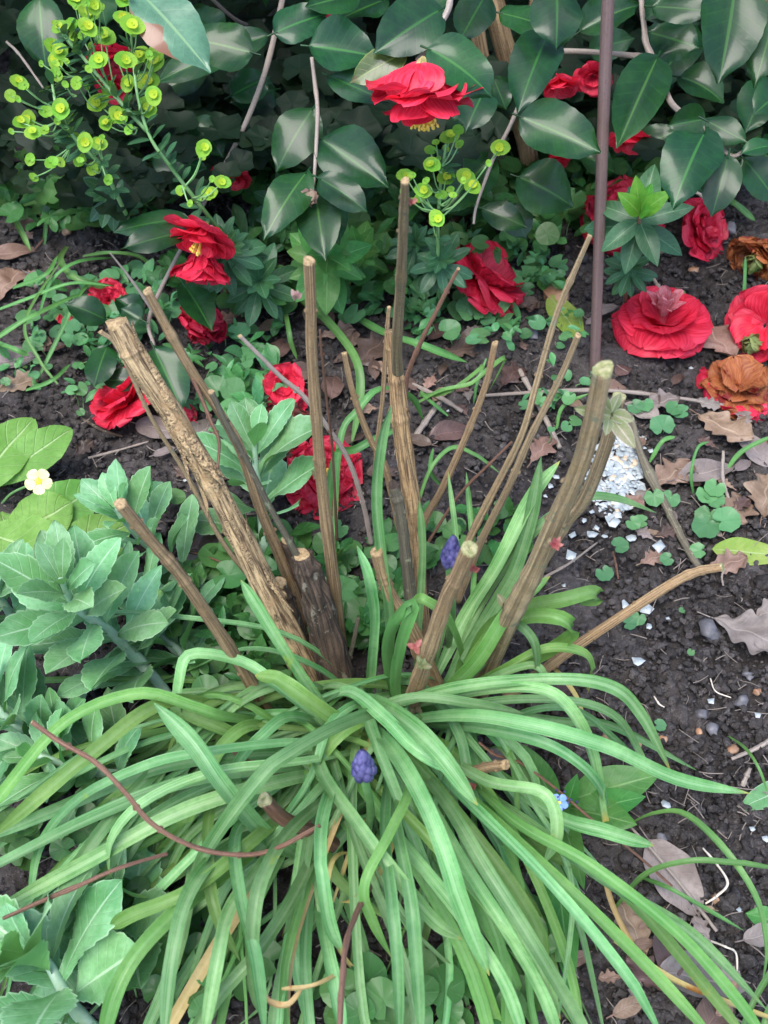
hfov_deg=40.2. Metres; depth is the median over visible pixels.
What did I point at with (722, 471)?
twig
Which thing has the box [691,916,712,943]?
dead leaf
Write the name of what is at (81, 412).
violet seedling
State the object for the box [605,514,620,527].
eggshell piece
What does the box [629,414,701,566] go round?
twig
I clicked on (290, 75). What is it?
shrub
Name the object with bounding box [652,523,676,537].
dead leaf
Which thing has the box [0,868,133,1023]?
sedum plant
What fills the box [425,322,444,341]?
dead leaf
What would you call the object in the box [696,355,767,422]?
camellia flower
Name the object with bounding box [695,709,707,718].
pebble
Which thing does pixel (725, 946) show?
twig
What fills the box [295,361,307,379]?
dead leaf
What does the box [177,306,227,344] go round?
camellia flower
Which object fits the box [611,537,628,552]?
violet seedling
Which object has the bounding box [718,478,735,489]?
dead leaf
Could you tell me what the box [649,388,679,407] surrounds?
dead leaf
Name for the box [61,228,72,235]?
pebble
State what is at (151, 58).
wood spurge
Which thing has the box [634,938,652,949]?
dead leaf
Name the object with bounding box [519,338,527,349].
dead leaf
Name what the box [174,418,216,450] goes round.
dead leaf
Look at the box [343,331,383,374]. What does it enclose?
dead leaf
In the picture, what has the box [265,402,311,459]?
camellia flower
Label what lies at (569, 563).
twig
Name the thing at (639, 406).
violet seedling
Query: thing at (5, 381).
violet seedling
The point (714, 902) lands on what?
pebble
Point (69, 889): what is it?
twig
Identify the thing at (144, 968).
sedum plant
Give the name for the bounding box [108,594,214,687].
sedum plant
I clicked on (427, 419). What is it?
twig
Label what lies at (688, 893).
twig
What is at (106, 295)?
camellia flower
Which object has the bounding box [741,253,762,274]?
camellia bud
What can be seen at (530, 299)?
dead leaf
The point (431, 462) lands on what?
bulb leaves
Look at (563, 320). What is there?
fallen leaf
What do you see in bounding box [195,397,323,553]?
sedum plant
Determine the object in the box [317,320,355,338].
dead leaf
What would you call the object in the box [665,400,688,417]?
violet seedling
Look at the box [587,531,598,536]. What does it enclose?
eggshell piece
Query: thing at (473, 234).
spurge shoot
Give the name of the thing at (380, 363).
dead leaf
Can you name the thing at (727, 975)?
dead leaf
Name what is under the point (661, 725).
violet seedling
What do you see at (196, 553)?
twig
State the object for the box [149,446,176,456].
dead leaf
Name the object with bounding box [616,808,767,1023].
bulb leaves
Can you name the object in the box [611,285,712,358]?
camellia flower
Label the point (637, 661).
eggshell piece
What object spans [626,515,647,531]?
violet seedling
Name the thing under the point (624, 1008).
dead leaf
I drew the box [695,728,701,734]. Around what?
pebble
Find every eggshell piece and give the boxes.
[566,549,576,561]
[569,531,575,537]
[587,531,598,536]
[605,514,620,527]
[622,600,628,608]
[628,534,636,541]
[632,657,645,665]
[640,604,653,613]
[652,540,665,552]
[661,800,670,807]
[707,698,713,703]
[762,836,767,841]
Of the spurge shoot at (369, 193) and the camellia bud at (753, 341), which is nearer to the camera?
the camellia bud at (753, 341)
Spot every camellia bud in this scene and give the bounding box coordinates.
[739,333,762,354]
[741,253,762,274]
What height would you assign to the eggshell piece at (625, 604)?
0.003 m
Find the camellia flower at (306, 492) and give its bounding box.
[285,435,362,519]
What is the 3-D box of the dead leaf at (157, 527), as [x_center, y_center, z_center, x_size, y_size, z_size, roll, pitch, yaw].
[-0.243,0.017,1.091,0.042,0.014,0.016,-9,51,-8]
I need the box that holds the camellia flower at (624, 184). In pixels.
[579,174,665,255]
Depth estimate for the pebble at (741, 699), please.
0.95 m
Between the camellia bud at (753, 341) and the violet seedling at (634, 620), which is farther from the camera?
the camellia bud at (753, 341)
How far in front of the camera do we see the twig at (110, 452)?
1.17 m
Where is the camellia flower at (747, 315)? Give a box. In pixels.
[724,285,767,362]
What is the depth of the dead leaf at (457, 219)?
1.42 m
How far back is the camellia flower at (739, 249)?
1.35 m
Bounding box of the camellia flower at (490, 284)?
[452,240,525,316]
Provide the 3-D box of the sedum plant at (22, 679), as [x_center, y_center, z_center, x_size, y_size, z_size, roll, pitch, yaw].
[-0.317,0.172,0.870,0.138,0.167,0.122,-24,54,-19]
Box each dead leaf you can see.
[0,243,36,258]
[0,267,30,299]
[0,346,41,367]
[0,369,39,391]
[12,218,34,228]
[22,266,56,292]
[25,231,32,238]
[29,333,51,345]
[46,342,64,350]
[70,439,93,457]
[130,415,170,438]
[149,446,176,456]
[156,520,169,529]
[170,462,189,478]
[172,532,222,553]
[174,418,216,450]
[176,554,197,560]
[221,311,245,323]
[232,316,245,323]
[258,319,283,330]
[271,338,290,356]
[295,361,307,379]
[317,311,334,324]
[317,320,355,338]
[321,375,343,404]
[332,351,361,363]
[334,425,363,443]
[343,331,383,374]
[345,331,359,346]
[352,403,378,412]
[363,465,398,477]
[368,357,379,380]
[372,361,387,373]
[408,378,418,391]
[411,433,437,446]
[422,373,436,387]
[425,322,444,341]
[429,420,471,439]
[430,387,446,403]
[433,333,481,356]
[438,361,446,375]
[440,213,470,227]
[456,380,470,391]
[457,404,469,417]
[459,326,478,337]
[462,389,473,403]
[486,743,527,760]
[498,361,526,389]
[518,292,540,309]
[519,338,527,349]
[526,301,538,311]
[527,436,557,467]
[537,685,570,695]
[542,284,569,304]
[569,400,581,407]
[577,950,591,966]
[585,317,590,324]
[590,303,618,314]
[598,968,620,983]
[606,996,647,1018]
[609,379,628,389]
[614,364,630,378]
[614,901,650,955]
[624,400,658,418]
[624,951,660,989]
[625,495,650,511]
[628,981,644,1004]
[630,490,645,501]
[632,435,646,448]
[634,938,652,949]
[635,526,656,541]
[636,550,662,565]
[638,921,647,928]
[639,826,703,916]
[645,457,696,491]
[647,529,663,537]
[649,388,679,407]
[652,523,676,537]
[653,906,685,975]
[660,950,744,997]
[667,458,734,481]
[671,374,683,386]
[675,468,700,485]
[689,408,753,441]
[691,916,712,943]
[695,998,735,1023]
[697,397,719,410]
[697,609,767,654]
[698,436,718,448]
[702,905,718,912]
[703,324,739,357]
[710,548,747,573]
[716,1005,732,1015]
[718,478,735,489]
[721,491,758,535]
[721,966,750,983]
[731,981,738,988]
[732,459,750,471]
[732,496,750,509]
[734,923,767,946]
[735,411,752,423]
[739,435,767,466]
[743,473,767,525]
[756,598,767,615]
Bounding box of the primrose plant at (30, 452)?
[0,417,129,597]
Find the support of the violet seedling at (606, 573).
on the soil
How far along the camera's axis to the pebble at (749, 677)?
0.97 m
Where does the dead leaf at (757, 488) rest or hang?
on the soil
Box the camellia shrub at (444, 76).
[16,0,767,408]
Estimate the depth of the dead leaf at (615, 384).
1.21 m
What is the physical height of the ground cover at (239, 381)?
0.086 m
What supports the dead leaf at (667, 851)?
on the soil
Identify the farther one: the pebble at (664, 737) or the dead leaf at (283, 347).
the dead leaf at (283, 347)
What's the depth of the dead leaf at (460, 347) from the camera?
1.25 m
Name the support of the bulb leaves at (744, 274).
on the soil
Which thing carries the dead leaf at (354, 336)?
on the soil
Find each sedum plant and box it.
[0,520,186,709]
[0,539,33,622]
[0,643,102,778]
[0,686,173,840]
[0,693,87,802]
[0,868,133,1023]
[44,849,165,988]
[74,459,204,590]
[102,533,224,674]
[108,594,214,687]
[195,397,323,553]
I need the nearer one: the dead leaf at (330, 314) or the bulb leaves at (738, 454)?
the bulb leaves at (738, 454)
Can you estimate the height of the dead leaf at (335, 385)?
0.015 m
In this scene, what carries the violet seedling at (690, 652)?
on the soil
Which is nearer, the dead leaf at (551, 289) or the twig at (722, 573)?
the twig at (722, 573)
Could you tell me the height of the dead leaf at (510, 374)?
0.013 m
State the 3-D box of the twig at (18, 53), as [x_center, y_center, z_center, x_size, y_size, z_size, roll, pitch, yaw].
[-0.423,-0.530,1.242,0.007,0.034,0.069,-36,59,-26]
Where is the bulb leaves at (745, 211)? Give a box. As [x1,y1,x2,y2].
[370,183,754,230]
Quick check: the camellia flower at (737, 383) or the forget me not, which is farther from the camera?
the camellia flower at (737, 383)
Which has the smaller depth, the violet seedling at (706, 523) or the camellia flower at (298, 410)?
the violet seedling at (706, 523)
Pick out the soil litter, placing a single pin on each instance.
(569, 663)
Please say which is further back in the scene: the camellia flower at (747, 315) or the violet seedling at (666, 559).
the camellia flower at (747, 315)
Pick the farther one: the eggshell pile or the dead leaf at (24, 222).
the dead leaf at (24, 222)
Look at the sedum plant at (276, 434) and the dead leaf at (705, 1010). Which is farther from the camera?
the sedum plant at (276, 434)
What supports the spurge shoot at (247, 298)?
on the soil
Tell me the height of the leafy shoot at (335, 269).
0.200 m
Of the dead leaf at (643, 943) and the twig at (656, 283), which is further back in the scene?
the twig at (656, 283)
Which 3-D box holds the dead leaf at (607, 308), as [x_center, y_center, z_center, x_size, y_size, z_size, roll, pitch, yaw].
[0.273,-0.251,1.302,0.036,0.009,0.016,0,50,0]
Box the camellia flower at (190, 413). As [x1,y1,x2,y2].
[184,404,196,422]
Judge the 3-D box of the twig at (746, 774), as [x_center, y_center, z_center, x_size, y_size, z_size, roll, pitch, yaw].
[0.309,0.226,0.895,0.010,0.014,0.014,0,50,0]
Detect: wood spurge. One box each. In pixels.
[4,0,252,268]
[396,124,510,301]
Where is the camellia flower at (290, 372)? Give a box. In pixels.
[262,362,304,403]
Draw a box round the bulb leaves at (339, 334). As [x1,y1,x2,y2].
[283,289,483,568]
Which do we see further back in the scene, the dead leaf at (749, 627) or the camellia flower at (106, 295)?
the camellia flower at (106, 295)
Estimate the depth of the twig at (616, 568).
1.06 m
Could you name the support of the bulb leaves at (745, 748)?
on the soil
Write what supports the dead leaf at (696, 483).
on the soil
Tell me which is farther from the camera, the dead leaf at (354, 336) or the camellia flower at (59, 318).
the camellia flower at (59, 318)
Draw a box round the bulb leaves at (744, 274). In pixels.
[743,256,746,289]
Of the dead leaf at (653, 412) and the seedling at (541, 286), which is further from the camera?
the seedling at (541, 286)
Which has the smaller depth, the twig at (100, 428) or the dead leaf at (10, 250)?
the twig at (100, 428)
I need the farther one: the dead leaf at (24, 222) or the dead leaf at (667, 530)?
the dead leaf at (24, 222)
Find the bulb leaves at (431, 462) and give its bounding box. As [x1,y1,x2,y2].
[419,356,506,593]
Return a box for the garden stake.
[589,0,614,373]
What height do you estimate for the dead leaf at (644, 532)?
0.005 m
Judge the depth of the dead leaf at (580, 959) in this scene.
0.81 m
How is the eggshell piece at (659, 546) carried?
on the soil
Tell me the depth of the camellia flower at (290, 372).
1.16 m
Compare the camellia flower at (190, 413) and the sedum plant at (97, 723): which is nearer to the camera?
the sedum plant at (97, 723)
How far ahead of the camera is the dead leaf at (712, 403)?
1.20 m
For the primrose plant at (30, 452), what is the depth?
1.06 m
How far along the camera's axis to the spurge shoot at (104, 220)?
1.27 m
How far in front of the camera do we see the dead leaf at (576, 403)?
1.19 m
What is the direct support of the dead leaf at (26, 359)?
on the soil
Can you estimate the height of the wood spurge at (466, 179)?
0.262 m
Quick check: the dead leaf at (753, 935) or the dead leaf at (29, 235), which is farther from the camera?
the dead leaf at (29, 235)
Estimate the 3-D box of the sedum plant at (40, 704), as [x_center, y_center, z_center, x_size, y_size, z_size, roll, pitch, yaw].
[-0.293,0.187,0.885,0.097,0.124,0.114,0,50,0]
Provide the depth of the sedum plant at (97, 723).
0.85 m
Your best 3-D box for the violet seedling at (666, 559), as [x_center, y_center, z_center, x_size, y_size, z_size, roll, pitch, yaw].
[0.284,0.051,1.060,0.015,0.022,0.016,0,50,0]
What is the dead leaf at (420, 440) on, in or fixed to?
on the soil
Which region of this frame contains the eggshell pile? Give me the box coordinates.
[584,431,646,517]
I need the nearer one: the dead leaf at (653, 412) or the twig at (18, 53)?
the dead leaf at (653, 412)
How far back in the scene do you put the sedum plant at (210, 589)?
0.96 m
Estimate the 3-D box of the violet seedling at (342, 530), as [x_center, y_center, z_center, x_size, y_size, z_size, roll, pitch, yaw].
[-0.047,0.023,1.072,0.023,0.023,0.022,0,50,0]
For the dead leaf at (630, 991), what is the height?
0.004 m
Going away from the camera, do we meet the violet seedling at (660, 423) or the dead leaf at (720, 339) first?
the violet seedling at (660, 423)
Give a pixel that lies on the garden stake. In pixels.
(605, 55)
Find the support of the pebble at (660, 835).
on the soil
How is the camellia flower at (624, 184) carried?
on the soil
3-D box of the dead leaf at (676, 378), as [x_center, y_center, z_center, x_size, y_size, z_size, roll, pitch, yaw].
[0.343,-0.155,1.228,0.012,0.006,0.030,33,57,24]
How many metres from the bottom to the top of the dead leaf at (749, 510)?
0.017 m
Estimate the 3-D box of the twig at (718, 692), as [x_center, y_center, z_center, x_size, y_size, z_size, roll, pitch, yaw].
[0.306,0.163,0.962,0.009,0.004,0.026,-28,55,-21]
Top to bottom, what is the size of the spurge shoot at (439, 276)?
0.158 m
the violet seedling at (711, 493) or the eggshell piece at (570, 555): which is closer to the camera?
the eggshell piece at (570, 555)
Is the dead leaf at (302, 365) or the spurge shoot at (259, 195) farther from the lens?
the spurge shoot at (259, 195)
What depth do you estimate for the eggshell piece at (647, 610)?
1.02 m
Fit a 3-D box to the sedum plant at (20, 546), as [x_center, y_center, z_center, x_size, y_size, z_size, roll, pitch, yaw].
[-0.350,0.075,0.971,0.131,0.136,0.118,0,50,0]
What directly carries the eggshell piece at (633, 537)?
on the soil
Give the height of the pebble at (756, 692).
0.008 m
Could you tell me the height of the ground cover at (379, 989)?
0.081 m
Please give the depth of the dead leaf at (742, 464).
1.13 m
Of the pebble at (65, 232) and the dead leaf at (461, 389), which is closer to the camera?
the dead leaf at (461, 389)
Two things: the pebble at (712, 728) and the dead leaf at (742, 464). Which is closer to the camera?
the pebble at (712, 728)
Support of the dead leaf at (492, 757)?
on the soil
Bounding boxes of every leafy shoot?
[287,223,371,314]
[345,221,388,286]
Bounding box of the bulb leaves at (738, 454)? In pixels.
[556,394,767,493]
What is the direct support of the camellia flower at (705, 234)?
on the soil
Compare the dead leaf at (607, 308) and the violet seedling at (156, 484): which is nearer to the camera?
the violet seedling at (156, 484)
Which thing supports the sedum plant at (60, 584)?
on the soil
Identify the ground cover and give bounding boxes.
[0,75,767,316]
[0,258,286,426]
[0,721,567,1023]
[146,478,533,723]
[317,224,593,442]
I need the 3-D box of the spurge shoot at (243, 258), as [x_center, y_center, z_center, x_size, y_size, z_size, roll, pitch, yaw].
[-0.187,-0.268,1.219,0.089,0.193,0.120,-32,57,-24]
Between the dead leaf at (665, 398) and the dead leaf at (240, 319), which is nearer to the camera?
the dead leaf at (665, 398)
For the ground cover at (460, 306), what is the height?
0.074 m
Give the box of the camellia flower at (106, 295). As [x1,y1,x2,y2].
[88,277,126,304]
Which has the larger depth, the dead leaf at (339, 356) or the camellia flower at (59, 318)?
the camellia flower at (59, 318)
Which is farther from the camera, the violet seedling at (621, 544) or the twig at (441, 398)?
the twig at (441, 398)
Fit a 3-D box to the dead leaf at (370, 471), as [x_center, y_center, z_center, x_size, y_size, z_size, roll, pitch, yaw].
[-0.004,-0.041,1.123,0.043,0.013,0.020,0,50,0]
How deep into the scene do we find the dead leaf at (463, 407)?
1.19 m
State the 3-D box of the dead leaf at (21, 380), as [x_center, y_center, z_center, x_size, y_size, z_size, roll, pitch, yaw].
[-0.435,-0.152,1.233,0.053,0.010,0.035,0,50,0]
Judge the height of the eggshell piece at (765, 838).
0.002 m
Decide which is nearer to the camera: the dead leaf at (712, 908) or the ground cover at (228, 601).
the dead leaf at (712, 908)
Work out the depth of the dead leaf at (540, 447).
1.16 m
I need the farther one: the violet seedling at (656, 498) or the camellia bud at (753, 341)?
the camellia bud at (753, 341)
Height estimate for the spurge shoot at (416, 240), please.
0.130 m
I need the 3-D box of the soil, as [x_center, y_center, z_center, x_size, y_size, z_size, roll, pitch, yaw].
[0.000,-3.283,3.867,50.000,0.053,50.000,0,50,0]
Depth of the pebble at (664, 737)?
0.93 m
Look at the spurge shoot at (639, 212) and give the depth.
1.10 m
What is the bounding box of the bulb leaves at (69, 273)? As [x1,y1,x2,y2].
[0,220,147,390]
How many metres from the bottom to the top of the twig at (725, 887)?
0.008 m
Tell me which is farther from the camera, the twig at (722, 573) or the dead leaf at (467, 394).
the dead leaf at (467, 394)
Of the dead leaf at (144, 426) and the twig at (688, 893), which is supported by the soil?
the dead leaf at (144, 426)
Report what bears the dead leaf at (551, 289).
on the soil
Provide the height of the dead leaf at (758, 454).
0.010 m
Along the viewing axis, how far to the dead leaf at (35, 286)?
1.36 m
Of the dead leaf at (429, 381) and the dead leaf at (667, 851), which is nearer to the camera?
the dead leaf at (667, 851)
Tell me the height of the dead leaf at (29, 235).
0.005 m
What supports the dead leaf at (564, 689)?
on the soil
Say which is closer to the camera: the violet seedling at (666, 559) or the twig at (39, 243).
the violet seedling at (666, 559)
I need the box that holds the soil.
[0,0,767,1023]
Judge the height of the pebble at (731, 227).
0.020 m
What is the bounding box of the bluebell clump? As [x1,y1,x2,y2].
[0,405,767,1023]
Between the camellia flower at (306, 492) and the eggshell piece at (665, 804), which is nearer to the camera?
the eggshell piece at (665, 804)
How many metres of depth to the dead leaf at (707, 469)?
1.13 m
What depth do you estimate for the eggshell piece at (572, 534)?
1.08 m
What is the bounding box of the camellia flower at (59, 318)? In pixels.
[56,314,72,323]
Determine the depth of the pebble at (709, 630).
1.00 m
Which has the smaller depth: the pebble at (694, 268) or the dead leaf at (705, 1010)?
the dead leaf at (705, 1010)
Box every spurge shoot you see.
[83,176,150,230]
[204,214,267,295]
[224,243,296,326]
[254,172,295,222]
[361,187,381,216]
[370,188,424,222]
[386,223,435,278]
[410,233,472,295]
[456,228,481,262]
[584,164,693,299]
[604,252,657,302]
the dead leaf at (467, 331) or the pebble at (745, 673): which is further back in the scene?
the dead leaf at (467, 331)
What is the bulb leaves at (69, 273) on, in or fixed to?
on the soil
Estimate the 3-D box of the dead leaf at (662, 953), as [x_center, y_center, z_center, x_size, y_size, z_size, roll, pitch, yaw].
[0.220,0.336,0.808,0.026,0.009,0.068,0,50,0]
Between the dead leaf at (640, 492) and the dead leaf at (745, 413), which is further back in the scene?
the dead leaf at (745, 413)
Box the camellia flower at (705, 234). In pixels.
[682,197,728,261]
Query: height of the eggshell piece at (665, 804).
0.003 m
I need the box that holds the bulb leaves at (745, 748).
[728,736,767,792]
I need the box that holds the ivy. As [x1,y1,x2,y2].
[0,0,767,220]
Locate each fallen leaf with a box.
[546,295,583,336]
[712,537,767,564]
[743,781,767,810]
[745,906,767,924]
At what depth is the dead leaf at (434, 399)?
1.20 m
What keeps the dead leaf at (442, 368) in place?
on the soil
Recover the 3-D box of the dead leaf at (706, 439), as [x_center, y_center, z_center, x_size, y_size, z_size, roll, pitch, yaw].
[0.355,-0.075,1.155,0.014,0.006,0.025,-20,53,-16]
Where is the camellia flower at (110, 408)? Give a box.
[89,366,150,429]
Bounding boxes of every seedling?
[0,377,10,385]
[76,408,84,415]
[149,481,162,496]
[338,519,348,537]
[537,272,565,290]
[595,565,613,580]
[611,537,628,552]
[623,612,645,629]
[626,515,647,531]
[627,398,653,413]
[644,489,680,506]
[649,415,675,434]
[654,719,666,730]
[660,552,673,565]
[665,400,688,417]
[687,648,694,655]
[690,542,705,557]
[691,505,740,537]
[696,478,725,507]
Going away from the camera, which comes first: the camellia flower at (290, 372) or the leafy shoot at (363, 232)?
the camellia flower at (290, 372)
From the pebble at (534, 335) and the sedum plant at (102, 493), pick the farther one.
the pebble at (534, 335)
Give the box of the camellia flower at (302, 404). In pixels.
[267,388,308,410]
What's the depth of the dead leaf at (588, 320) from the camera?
1.28 m
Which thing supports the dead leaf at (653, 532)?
on the soil
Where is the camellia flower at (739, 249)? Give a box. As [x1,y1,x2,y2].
[726,236,767,281]
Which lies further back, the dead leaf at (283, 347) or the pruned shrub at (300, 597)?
the dead leaf at (283, 347)
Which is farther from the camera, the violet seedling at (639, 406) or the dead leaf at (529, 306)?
the dead leaf at (529, 306)
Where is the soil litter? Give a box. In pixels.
[1,205,767,1023]
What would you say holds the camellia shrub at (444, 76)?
on the soil
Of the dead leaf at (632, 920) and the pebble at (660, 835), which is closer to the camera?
the dead leaf at (632, 920)
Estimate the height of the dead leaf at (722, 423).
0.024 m
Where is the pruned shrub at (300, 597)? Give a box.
[30,177,724,886]
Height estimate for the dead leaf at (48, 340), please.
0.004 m
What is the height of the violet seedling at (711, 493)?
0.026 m
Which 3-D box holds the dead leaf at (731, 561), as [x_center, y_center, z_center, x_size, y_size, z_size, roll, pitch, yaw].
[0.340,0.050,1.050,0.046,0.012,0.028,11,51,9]
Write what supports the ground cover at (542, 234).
on the soil
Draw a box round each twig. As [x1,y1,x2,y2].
[2,852,167,919]
[5,41,43,88]
[35,213,48,249]
[82,418,122,436]
[88,441,148,458]
[189,551,220,561]
[337,884,372,1023]
[412,383,463,412]
[414,400,442,433]
[485,388,723,405]
[518,368,561,449]
[543,542,597,576]
[612,551,618,579]
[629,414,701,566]
[630,827,717,931]
[653,278,660,287]
[702,848,728,903]
[710,678,730,697]
[711,940,737,970]
[721,451,729,497]
[721,568,725,585]
[731,738,767,760]
[740,767,751,786]
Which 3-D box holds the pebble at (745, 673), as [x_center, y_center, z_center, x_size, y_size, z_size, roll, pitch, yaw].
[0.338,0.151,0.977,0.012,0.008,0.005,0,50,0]
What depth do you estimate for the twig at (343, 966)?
0.64 m
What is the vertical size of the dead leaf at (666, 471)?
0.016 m
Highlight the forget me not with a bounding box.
[520,744,656,989]
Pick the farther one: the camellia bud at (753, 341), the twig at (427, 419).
the camellia bud at (753, 341)
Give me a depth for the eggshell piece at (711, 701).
0.95 m
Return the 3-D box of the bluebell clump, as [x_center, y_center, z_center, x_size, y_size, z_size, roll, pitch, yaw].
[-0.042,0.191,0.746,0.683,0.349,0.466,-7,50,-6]
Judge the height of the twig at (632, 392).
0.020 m
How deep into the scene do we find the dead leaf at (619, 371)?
1.23 m
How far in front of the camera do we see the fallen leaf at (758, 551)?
1.06 m
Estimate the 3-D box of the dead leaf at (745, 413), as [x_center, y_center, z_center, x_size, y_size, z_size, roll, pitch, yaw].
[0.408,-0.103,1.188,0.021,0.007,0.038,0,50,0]
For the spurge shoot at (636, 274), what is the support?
on the soil
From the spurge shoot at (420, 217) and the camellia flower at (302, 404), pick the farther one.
the spurge shoot at (420, 217)
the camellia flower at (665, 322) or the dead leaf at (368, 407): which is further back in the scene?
the camellia flower at (665, 322)
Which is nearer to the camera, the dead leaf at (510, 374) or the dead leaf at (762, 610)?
the dead leaf at (762, 610)
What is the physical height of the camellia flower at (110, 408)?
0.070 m
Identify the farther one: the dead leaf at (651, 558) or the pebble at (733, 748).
the dead leaf at (651, 558)
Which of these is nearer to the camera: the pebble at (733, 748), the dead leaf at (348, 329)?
the pebble at (733, 748)
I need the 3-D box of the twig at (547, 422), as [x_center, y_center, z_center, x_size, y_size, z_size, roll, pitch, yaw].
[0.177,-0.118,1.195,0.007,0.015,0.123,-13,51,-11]
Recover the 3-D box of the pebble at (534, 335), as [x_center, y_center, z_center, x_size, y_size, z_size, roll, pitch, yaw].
[0.179,-0.214,1.268,0.014,0.011,0.018,0,50,0]
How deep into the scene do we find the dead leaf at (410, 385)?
1.21 m
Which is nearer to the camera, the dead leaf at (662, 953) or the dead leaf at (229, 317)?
the dead leaf at (662, 953)
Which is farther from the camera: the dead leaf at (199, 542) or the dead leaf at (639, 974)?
the dead leaf at (199, 542)
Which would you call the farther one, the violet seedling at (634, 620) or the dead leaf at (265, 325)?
the dead leaf at (265, 325)
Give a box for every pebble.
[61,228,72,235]
[528,328,537,338]
[656,832,666,840]
[659,735,667,741]
[688,266,698,271]
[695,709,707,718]
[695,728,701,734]
[698,617,720,640]
[705,722,718,735]
[712,892,719,904]
[726,221,735,234]
[727,744,739,753]
[733,694,748,706]
[742,671,753,676]
[745,675,753,680]
[751,688,761,695]
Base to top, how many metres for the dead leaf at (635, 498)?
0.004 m
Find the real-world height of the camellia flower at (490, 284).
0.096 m
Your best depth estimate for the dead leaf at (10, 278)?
1.36 m
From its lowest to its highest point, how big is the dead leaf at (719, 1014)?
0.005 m
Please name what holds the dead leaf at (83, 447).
on the soil
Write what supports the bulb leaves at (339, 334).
on the soil
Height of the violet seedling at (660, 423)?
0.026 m
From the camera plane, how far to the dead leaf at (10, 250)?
1.40 m
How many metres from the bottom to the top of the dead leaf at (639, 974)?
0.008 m
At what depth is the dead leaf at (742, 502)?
1.10 m
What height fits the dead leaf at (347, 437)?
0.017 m
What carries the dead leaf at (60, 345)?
on the soil
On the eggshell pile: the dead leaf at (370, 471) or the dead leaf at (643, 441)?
the dead leaf at (643, 441)
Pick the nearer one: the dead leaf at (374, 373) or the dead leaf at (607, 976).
the dead leaf at (607, 976)

